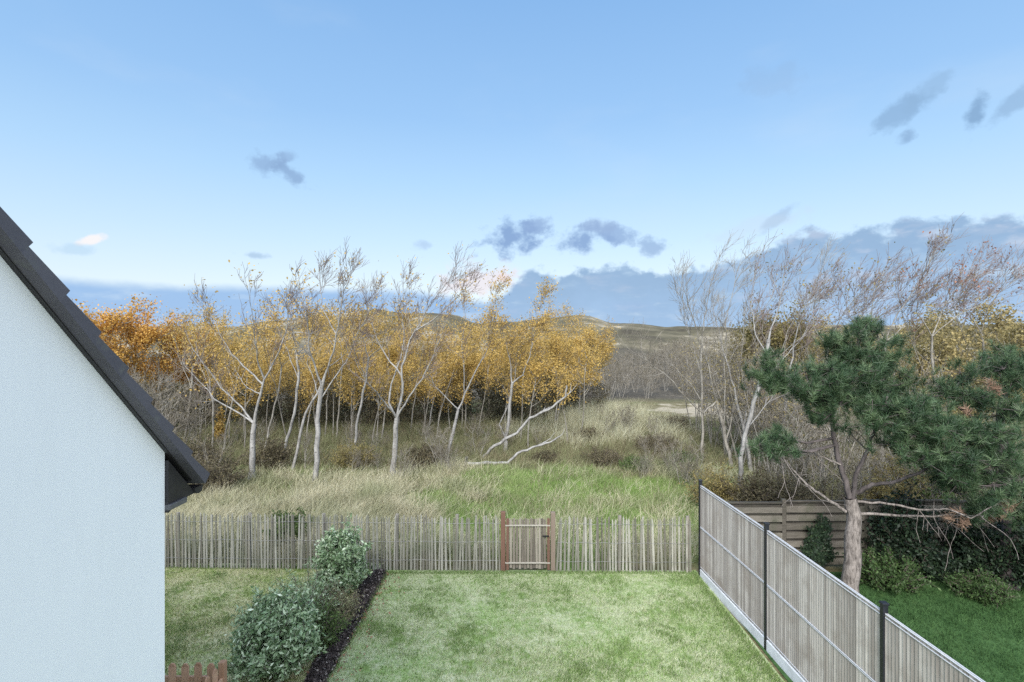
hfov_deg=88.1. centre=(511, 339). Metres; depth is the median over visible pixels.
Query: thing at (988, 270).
windswept tree
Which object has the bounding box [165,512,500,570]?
paling fence
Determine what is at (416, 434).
undergrowth
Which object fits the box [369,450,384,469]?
bare shrub
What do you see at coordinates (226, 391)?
golden tree
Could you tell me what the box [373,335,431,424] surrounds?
golden tree
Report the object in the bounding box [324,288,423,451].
golden tree
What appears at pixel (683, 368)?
bare shrub
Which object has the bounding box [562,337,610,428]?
golden tree
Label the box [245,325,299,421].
golden tree
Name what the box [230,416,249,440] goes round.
bare shrub
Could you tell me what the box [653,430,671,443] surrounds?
bare shrub
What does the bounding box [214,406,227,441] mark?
golden sapling
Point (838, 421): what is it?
bare sapling
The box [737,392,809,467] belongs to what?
bare shrub
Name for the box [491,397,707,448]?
marram grass
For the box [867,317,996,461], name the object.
mustard tree
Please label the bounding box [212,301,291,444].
golden tree
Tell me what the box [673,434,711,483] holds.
bare shrub
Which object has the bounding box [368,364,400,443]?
golden tree
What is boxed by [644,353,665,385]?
bare shrub
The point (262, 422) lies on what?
bare shrub
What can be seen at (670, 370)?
bare shrub
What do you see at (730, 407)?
bare sapling
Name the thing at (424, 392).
golden tree
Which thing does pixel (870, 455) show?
bare shrub
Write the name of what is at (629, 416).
bare shrub
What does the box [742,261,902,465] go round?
windswept tree
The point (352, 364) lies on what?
golden tree
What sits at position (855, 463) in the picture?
bare shrub
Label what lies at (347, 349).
golden tree
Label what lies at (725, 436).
bare tree
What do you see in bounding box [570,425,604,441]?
heath bush
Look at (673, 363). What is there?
bare shrub
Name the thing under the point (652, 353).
bare shrub
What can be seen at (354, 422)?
bare shrub
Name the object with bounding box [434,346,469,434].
golden tree
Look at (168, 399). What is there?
bare shrub
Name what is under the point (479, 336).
golden tree
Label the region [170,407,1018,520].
brown weeds
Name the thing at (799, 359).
bare sapling
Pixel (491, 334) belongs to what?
golden tree
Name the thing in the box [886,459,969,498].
bare shrub
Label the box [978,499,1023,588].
evergreen shrub
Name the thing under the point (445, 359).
golden tree
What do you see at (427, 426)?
bare shrub
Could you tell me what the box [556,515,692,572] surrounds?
paling fence
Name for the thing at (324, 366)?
golden tree
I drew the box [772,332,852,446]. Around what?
bare sapling
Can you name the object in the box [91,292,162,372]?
orange tree
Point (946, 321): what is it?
mustard tree
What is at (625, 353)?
bare shrub
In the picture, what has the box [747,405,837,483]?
bare shrub
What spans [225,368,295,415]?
bramble bush
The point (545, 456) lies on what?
heath bush
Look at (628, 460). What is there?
heath bush
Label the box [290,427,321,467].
bare shrub
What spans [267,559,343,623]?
feathery shrub
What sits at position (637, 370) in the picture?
bare shrub
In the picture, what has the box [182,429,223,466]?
wild bush
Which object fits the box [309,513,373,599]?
silver shrub
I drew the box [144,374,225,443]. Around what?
bare shrub
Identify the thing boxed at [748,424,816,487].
bare shrub
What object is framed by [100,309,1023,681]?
ground
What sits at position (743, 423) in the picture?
bare tree
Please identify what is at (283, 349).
golden tree
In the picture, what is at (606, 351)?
golden tree
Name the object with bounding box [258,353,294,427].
golden tree
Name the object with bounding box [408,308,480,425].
golden tree
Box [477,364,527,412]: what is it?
bramble bush
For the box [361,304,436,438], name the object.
golden tree
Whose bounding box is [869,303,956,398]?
mustard tree
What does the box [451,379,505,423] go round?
bramble bush
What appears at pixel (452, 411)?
bramble bush
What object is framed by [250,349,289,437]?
golden tree
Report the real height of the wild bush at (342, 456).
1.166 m
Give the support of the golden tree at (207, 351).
on the ground at (658, 399)
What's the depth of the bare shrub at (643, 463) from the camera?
18.40 m
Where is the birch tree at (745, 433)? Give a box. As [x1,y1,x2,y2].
[738,230,843,484]
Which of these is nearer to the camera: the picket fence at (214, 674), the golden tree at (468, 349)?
the picket fence at (214, 674)
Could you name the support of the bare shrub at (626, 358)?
on the ground at (658, 399)
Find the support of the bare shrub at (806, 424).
on the ground at (658, 399)
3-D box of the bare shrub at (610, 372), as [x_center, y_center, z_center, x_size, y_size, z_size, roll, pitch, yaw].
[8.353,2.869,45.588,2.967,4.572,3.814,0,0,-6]
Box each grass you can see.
[166,451,838,570]
[205,456,776,567]
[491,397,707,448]
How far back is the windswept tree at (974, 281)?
19.61 m
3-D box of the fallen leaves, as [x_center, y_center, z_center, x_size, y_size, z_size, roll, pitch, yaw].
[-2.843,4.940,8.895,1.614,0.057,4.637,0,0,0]
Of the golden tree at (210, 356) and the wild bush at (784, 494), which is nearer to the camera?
the wild bush at (784, 494)
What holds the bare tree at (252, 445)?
on the ground at (658, 399)
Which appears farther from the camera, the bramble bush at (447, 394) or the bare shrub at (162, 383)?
the bramble bush at (447, 394)
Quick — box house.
[0,207,209,681]
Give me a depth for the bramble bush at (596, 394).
32.72 m
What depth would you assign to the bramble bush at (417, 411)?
30.66 m
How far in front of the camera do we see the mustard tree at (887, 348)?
24.19 m
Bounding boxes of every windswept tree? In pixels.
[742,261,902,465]
[779,248,958,476]
[817,219,1005,479]
[877,231,1023,457]
[934,236,1023,470]
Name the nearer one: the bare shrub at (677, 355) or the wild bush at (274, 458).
the wild bush at (274, 458)
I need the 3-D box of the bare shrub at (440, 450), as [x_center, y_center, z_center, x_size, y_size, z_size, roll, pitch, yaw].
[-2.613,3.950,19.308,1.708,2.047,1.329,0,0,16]
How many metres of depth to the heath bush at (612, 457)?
20.45 m
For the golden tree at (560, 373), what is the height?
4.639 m
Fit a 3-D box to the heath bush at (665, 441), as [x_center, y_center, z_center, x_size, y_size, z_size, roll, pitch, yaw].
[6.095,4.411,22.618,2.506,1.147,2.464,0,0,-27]
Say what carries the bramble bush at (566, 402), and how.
on the ground at (658, 399)
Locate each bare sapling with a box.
[669,342,724,432]
[678,347,745,447]
[688,330,748,437]
[696,348,776,464]
[699,348,791,471]
[706,337,762,457]
[720,346,825,476]
[724,333,799,433]
[745,343,821,461]
[750,332,821,425]
[756,353,839,480]
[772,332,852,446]
[785,345,893,470]
[860,350,957,475]
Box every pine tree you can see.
[732,312,1018,592]
[862,336,1023,590]
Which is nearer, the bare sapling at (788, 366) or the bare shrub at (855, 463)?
the bare shrub at (855, 463)
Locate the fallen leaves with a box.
[284,573,404,681]
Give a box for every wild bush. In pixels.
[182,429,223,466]
[195,443,252,495]
[239,434,301,469]
[262,506,314,545]
[323,438,382,471]
[397,439,454,469]
[678,457,747,504]
[720,461,788,500]
[747,456,839,500]
[857,445,931,499]
[871,449,971,499]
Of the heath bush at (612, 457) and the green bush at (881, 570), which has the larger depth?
the heath bush at (612, 457)
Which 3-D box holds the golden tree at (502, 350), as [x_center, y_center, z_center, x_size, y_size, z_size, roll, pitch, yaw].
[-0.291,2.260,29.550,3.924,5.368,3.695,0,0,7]
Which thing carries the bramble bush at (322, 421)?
on the ground at (658, 399)
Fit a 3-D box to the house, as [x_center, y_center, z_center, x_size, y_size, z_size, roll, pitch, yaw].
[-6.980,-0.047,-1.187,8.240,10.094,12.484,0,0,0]
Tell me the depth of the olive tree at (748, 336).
22.91 m
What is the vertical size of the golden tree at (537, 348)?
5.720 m
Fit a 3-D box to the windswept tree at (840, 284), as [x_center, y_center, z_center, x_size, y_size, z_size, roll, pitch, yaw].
[12.411,0.903,18.873,5.286,8.537,2.396,0,0,11]
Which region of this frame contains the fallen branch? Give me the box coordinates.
[484,385,575,456]
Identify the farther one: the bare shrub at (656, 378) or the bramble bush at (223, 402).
the bare shrub at (656, 378)
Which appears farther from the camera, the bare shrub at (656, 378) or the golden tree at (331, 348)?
the bare shrub at (656, 378)
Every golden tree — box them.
[154,302,243,439]
[171,301,272,452]
[178,336,234,425]
[196,343,236,427]
[199,331,265,381]
[204,350,274,432]
[206,363,255,438]
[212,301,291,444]
[214,355,253,423]
[226,348,270,446]
[237,288,336,449]
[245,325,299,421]
[250,288,342,451]
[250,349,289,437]
[257,333,305,408]
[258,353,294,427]
[270,350,326,429]
[281,282,383,468]
[291,346,338,436]
[293,340,347,390]
[294,355,330,421]
[300,305,384,433]
[304,309,395,437]
[305,349,345,436]
[322,327,370,403]
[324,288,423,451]
[332,347,386,424]
[335,361,368,442]
[349,355,391,442]
[358,337,395,393]
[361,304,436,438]
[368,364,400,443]
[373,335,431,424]
[383,298,459,427]
[383,360,422,417]
[385,327,423,405]
[400,265,517,453]
[400,351,443,425]
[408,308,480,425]
[418,357,450,437]
[423,312,491,425]
[428,347,465,428]
[429,337,465,386]
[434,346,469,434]
[434,350,485,428]
[438,329,487,383]
[449,365,473,423]
[453,298,521,417]
[460,333,502,421]
[473,336,535,420]
[475,346,506,429]
[481,338,517,412]
[491,275,562,451]
[493,346,525,423]
[498,338,544,440]
[507,331,549,411]
[512,355,556,446]
[514,294,585,404]
[530,306,598,392]
[536,331,584,423]
[538,350,585,439]
[540,303,620,402]
[540,326,591,399]
[545,323,614,412]
[552,352,583,423]
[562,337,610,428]
[564,331,618,408]
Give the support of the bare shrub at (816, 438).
on the ground at (658, 399)
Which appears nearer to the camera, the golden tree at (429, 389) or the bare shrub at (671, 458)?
the bare shrub at (671, 458)
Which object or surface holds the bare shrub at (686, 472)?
on the ground at (658, 399)
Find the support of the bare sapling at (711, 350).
on the ground at (658, 399)
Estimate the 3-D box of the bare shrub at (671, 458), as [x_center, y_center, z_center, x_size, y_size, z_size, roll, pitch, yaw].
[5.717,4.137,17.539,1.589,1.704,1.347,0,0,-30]
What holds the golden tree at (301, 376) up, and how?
on the ground at (658, 399)
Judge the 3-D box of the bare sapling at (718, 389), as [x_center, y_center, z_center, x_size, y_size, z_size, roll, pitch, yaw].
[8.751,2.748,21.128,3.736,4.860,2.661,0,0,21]
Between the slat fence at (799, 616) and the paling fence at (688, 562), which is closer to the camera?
the slat fence at (799, 616)
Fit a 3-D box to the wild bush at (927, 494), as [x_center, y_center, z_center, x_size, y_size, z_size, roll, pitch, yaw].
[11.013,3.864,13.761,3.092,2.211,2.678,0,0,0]
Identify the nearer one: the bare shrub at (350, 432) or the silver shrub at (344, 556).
the silver shrub at (344, 556)
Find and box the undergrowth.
[173,411,745,469]
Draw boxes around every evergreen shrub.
[861,480,956,575]
[913,545,966,582]
[937,513,1002,579]
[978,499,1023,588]
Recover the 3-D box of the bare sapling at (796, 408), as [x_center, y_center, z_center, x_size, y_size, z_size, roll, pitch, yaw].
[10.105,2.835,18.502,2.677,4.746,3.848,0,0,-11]
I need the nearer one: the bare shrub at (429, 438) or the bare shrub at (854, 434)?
the bare shrub at (854, 434)
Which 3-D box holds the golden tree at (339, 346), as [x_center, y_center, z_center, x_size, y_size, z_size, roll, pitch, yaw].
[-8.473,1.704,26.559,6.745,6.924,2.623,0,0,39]
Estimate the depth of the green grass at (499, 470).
16.20 m
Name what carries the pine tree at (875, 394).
on the lawn at (990, 642)
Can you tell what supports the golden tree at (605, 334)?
on the ground at (658, 399)
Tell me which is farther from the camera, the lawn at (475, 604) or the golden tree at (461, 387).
the golden tree at (461, 387)
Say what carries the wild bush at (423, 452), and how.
on the ground at (658, 399)
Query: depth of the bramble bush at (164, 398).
29.02 m
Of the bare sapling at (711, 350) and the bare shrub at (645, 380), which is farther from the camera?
the bare shrub at (645, 380)
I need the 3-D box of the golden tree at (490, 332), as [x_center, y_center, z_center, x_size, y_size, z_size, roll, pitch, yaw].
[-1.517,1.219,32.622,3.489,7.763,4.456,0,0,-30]
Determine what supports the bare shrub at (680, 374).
on the ground at (658, 399)
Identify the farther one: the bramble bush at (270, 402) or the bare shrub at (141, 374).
the bramble bush at (270, 402)
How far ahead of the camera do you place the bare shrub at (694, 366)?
56.41 m
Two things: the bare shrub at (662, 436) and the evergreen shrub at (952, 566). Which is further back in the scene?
the bare shrub at (662, 436)
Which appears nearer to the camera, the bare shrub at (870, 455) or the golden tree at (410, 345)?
the bare shrub at (870, 455)
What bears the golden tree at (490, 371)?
on the ground at (658, 399)
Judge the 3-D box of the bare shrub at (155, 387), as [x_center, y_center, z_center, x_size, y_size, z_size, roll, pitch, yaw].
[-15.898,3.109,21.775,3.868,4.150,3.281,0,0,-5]
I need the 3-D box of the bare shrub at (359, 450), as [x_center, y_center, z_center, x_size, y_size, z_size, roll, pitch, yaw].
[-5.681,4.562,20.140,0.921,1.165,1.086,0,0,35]
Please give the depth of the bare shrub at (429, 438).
21.06 m
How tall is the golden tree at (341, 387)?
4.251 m
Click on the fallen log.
(525, 450)
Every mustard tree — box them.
[777,311,843,429]
[819,315,925,447]
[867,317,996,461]
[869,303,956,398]
[901,309,1021,442]
[932,293,1023,403]
[941,301,1023,439]
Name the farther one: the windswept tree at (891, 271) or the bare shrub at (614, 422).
the bare shrub at (614, 422)
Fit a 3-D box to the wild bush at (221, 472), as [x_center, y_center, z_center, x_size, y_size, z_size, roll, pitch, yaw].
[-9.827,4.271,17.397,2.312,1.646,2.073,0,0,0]
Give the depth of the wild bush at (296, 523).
12.74 m
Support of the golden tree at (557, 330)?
on the ground at (658, 399)
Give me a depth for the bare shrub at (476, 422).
26.31 m
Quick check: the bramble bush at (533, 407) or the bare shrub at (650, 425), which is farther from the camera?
the bramble bush at (533, 407)
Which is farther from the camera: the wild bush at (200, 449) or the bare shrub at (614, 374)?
the bare shrub at (614, 374)
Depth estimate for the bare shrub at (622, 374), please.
46.47 m
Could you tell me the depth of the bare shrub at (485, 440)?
21.98 m
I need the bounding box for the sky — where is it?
[0,0,1023,327]
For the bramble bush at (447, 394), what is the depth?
34.76 m
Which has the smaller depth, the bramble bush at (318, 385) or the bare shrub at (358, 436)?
the bare shrub at (358, 436)
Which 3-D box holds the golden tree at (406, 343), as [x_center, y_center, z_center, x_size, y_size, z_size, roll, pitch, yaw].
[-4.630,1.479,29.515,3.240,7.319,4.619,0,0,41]
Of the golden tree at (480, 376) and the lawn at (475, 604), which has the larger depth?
the golden tree at (480, 376)
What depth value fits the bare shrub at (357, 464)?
19.90 m
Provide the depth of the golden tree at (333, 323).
21.46 m
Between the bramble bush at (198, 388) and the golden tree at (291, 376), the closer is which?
the golden tree at (291, 376)
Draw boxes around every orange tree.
[72,298,134,362]
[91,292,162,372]
[124,310,198,414]
[158,320,220,426]
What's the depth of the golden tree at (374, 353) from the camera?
32.84 m
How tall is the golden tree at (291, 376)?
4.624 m
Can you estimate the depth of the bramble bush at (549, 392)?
35.38 m
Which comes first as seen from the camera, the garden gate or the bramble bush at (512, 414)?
the garden gate
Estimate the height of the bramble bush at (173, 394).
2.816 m
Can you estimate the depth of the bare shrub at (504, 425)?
24.06 m
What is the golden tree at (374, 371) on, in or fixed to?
on the ground at (658, 399)
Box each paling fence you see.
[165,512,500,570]
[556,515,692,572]
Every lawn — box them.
[165,563,382,681]
[329,570,784,681]
[742,572,1023,681]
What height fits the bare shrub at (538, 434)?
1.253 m
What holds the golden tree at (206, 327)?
on the ground at (658, 399)
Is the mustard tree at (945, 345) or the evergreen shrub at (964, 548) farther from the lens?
the mustard tree at (945, 345)
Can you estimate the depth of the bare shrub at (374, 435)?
22.78 m
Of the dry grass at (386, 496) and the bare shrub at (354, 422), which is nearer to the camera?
the dry grass at (386, 496)
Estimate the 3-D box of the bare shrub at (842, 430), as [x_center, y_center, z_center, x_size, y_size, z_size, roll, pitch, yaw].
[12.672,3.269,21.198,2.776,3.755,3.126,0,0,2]
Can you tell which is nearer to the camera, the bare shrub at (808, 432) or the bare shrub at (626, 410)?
the bare shrub at (808, 432)
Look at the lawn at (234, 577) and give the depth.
9.93 m
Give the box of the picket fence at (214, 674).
[165,660,226,681]
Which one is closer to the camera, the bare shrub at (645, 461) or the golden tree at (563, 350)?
the bare shrub at (645, 461)
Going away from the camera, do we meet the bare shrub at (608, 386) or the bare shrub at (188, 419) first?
the bare shrub at (188, 419)
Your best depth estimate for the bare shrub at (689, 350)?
63.60 m
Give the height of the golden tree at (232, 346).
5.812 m
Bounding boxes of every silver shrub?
[214,581,331,681]
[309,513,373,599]
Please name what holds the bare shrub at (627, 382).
on the ground at (658, 399)
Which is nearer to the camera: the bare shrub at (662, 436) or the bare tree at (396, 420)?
the bare tree at (396, 420)
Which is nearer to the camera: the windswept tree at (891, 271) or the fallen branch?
the windswept tree at (891, 271)
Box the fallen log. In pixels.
[467,431,563,465]
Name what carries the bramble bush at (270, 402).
on the ground at (658, 399)
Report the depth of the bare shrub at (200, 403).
24.31 m
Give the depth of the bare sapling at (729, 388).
22.10 m
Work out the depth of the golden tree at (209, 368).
30.07 m
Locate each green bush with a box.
[306,596,354,658]
[840,542,941,595]
[938,564,1023,610]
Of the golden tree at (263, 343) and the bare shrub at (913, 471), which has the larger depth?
the golden tree at (263, 343)
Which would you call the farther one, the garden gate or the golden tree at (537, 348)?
the golden tree at (537, 348)
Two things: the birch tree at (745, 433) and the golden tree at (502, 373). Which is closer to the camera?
the birch tree at (745, 433)
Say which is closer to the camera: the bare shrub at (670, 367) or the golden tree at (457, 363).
the golden tree at (457, 363)
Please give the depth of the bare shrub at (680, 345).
69.10 m
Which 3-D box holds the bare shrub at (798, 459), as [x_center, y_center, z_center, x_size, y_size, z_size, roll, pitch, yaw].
[7.947,3.876,14.427,1.968,2.490,2.321,0,0,-18]
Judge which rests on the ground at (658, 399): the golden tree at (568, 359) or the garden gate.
the golden tree at (568, 359)
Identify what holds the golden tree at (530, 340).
on the ground at (658, 399)
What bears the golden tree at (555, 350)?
on the ground at (658, 399)
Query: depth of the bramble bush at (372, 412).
30.03 m
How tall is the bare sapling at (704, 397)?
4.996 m
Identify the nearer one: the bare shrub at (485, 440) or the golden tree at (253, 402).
the bare shrub at (485, 440)
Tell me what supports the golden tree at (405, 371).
on the ground at (658, 399)
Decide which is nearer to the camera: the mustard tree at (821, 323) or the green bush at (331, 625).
the green bush at (331, 625)
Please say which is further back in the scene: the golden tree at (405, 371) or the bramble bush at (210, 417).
the bramble bush at (210, 417)
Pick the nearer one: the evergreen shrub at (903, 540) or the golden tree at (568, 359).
the evergreen shrub at (903, 540)
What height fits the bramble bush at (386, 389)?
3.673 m
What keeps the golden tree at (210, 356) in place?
on the ground at (658, 399)
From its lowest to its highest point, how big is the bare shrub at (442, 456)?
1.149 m
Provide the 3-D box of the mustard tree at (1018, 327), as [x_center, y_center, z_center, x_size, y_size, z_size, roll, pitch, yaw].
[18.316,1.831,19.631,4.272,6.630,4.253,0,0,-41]
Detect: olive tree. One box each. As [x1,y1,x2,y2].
[715,305,829,435]
[751,298,824,427]
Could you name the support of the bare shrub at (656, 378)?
on the ground at (658, 399)
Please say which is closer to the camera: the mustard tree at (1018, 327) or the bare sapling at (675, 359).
the mustard tree at (1018, 327)
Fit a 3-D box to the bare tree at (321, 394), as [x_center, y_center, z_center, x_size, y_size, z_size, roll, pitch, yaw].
[-6.185,0.931,18.054,3.815,8.500,3.077,0,0,0]
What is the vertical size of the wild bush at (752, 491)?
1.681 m
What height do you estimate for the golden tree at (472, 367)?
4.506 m
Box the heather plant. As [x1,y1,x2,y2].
[307,578,363,628]
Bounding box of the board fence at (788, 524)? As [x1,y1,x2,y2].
[726,498,1021,563]
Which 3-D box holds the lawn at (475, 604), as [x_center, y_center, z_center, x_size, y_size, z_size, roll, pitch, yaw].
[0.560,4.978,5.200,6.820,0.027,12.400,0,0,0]
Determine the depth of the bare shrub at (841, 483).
13.76 m
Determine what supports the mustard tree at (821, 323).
on the ground at (658, 399)
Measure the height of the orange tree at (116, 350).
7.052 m
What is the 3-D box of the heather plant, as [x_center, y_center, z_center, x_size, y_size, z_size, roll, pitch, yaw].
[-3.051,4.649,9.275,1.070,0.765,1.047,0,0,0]
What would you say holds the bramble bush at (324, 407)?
on the ground at (658, 399)
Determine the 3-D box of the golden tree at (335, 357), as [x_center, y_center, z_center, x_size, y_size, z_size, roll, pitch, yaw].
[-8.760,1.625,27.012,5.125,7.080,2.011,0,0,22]
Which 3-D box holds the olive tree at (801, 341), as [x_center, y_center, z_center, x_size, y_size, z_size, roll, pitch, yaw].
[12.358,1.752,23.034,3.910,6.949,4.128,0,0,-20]
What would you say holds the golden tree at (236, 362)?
on the ground at (658, 399)
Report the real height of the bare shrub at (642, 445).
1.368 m
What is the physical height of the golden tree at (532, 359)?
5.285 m
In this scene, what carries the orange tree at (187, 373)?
on the ground at (658, 399)
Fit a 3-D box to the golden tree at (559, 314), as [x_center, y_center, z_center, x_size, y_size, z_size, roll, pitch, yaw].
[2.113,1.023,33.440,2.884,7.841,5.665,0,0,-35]
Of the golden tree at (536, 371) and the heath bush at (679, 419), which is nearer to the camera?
the golden tree at (536, 371)
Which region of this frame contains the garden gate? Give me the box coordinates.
[501,511,554,571]
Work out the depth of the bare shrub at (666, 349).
71.84 m
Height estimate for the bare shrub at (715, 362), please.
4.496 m
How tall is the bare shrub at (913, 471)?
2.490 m
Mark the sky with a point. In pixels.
(148, 147)
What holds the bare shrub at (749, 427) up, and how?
on the ground at (658, 399)
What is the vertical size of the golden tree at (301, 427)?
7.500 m
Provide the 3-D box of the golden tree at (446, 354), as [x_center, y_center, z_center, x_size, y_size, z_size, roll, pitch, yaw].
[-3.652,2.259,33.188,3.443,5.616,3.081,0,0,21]
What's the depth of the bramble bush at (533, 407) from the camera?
30.60 m
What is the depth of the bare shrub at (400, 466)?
18.08 m
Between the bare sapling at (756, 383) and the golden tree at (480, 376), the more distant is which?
the golden tree at (480, 376)
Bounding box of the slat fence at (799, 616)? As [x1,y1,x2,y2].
[698,479,984,681]
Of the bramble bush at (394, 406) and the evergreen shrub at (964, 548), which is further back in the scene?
the bramble bush at (394, 406)
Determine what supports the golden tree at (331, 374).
on the ground at (658, 399)
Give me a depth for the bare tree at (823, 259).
20.09 m
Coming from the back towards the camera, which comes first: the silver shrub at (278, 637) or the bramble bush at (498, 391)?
the bramble bush at (498, 391)
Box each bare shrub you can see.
[127,354,203,421]
[127,363,156,388]
[133,374,200,431]
[134,366,176,422]
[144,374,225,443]
[158,380,224,444]
[182,428,202,444]
[185,428,237,465]
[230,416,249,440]
[247,416,279,446]
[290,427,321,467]
[335,421,360,447]
[344,412,365,435]
[346,451,362,472]
[350,429,365,445]
[350,446,378,469]
[365,429,386,452]
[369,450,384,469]
[387,442,417,481]
[416,417,440,442]
[420,423,450,453]
[422,426,459,471]
[438,445,463,469]
[460,423,496,458]
[463,411,488,438]
[494,420,517,446]
[530,426,547,442]
[593,403,624,438]
[597,353,630,394]
[597,358,628,393]
[597,366,622,400]
[606,359,634,396]
[607,360,643,395]
[614,349,643,387]
[616,400,637,429]
[618,346,635,363]
[619,406,637,427]
[620,354,653,390]
[632,455,651,478]
[633,362,663,395]
[634,361,662,398]
[635,432,665,460]
[635,451,655,475]
[639,344,661,384]
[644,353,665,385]
[646,414,660,435]
[649,353,682,391]
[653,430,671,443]
[654,336,684,358]
[654,438,685,471]
[656,354,682,386]
[659,342,672,360]
[660,347,692,368]
[661,441,710,485]
[664,350,684,380]
[670,336,693,362]
[670,346,702,393]
[670,358,691,392]
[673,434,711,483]
[676,459,696,482]
[678,333,713,368]
[678,340,704,371]
[683,352,712,384]
[690,393,746,446]
[694,363,713,390]
[703,350,734,383]
[716,389,770,452]
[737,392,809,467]
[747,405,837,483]
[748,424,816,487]
[757,436,848,499]
[776,402,860,485]
[783,395,850,455]
[791,400,862,456]
[797,409,885,496]
[799,443,882,499]
[813,436,903,498]
[839,419,907,486]
[846,442,937,495]
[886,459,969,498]
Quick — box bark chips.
[303,568,387,681]
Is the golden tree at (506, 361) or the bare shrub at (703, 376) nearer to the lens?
the golden tree at (506, 361)
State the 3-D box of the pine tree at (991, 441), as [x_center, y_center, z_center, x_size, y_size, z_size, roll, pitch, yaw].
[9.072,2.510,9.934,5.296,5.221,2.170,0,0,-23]
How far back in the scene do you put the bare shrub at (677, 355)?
61.68 m
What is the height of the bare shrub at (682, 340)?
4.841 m
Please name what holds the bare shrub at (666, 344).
on the ground at (658, 399)
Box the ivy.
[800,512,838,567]
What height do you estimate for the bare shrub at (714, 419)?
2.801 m
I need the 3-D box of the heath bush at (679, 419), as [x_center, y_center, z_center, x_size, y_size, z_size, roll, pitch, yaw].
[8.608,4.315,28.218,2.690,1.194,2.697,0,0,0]
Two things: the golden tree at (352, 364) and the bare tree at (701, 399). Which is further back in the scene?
the golden tree at (352, 364)
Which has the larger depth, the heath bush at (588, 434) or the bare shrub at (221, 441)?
the heath bush at (588, 434)
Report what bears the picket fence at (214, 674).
on the lawn at (234, 577)
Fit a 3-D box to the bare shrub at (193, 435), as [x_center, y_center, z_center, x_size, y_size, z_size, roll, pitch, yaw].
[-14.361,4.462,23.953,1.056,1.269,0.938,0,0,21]
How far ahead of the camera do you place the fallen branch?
21.90 m
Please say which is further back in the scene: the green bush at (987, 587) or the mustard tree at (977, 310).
the mustard tree at (977, 310)
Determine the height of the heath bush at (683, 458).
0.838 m
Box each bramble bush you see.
[137,380,172,419]
[151,382,198,423]
[167,388,233,427]
[173,364,225,412]
[190,380,256,422]
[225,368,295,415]
[232,384,281,425]
[257,382,315,422]
[282,387,346,426]
[285,361,353,414]
[321,377,366,424]
[343,387,395,427]
[355,363,416,412]
[363,386,425,422]
[390,384,454,423]
[413,366,481,413]
[430,378,473,422]
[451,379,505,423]
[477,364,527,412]
[479,377,530,420]
[502,380,562,419]
[530,373,578,405]
[535,373,578,411]
[567,379,611,410]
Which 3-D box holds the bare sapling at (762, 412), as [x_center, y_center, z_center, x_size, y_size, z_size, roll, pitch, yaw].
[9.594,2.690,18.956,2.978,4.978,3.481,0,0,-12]
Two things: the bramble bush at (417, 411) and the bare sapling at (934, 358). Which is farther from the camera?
the bramble bush at (417, 411)
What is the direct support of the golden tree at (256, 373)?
on the ground at (658, 399)
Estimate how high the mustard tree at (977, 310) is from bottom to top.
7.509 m
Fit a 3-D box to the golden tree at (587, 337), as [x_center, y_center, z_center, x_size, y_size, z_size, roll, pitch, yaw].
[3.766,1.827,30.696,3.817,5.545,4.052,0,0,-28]
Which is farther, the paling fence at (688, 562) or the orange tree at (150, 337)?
the orange tree at (150, 337)
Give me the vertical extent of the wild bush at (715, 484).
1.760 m
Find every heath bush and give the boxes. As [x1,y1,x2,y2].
[526,448,561,464]
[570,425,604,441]
[579,441,626,467]
[618,453,654,471]
[628,430,688,453]
[656,410,699,428]
[666,450,702,467]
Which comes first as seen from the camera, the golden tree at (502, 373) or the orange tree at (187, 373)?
the orange tree at (187, 373)
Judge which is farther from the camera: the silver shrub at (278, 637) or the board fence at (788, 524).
the board fence at (788, 524)
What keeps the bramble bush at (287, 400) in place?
on the ground at (658, 399)
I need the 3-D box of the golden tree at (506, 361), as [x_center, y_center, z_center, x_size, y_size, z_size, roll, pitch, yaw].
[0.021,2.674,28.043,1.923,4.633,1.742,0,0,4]
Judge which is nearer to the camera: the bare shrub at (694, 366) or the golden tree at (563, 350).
the golden tree at (563, 350)
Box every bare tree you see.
[169,260,318,478]
[258,237,389,479]
[331,242,487,477]
[608,230,770,466]
[650,231,742,459]
[697,275,774,471]
[780,236,850,474]
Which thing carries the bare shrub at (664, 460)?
on the ground at (658, 399)
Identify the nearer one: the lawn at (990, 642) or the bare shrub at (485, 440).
the lawn at (990, 642)
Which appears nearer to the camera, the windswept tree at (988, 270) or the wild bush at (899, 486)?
the wild bush at (899, 486)

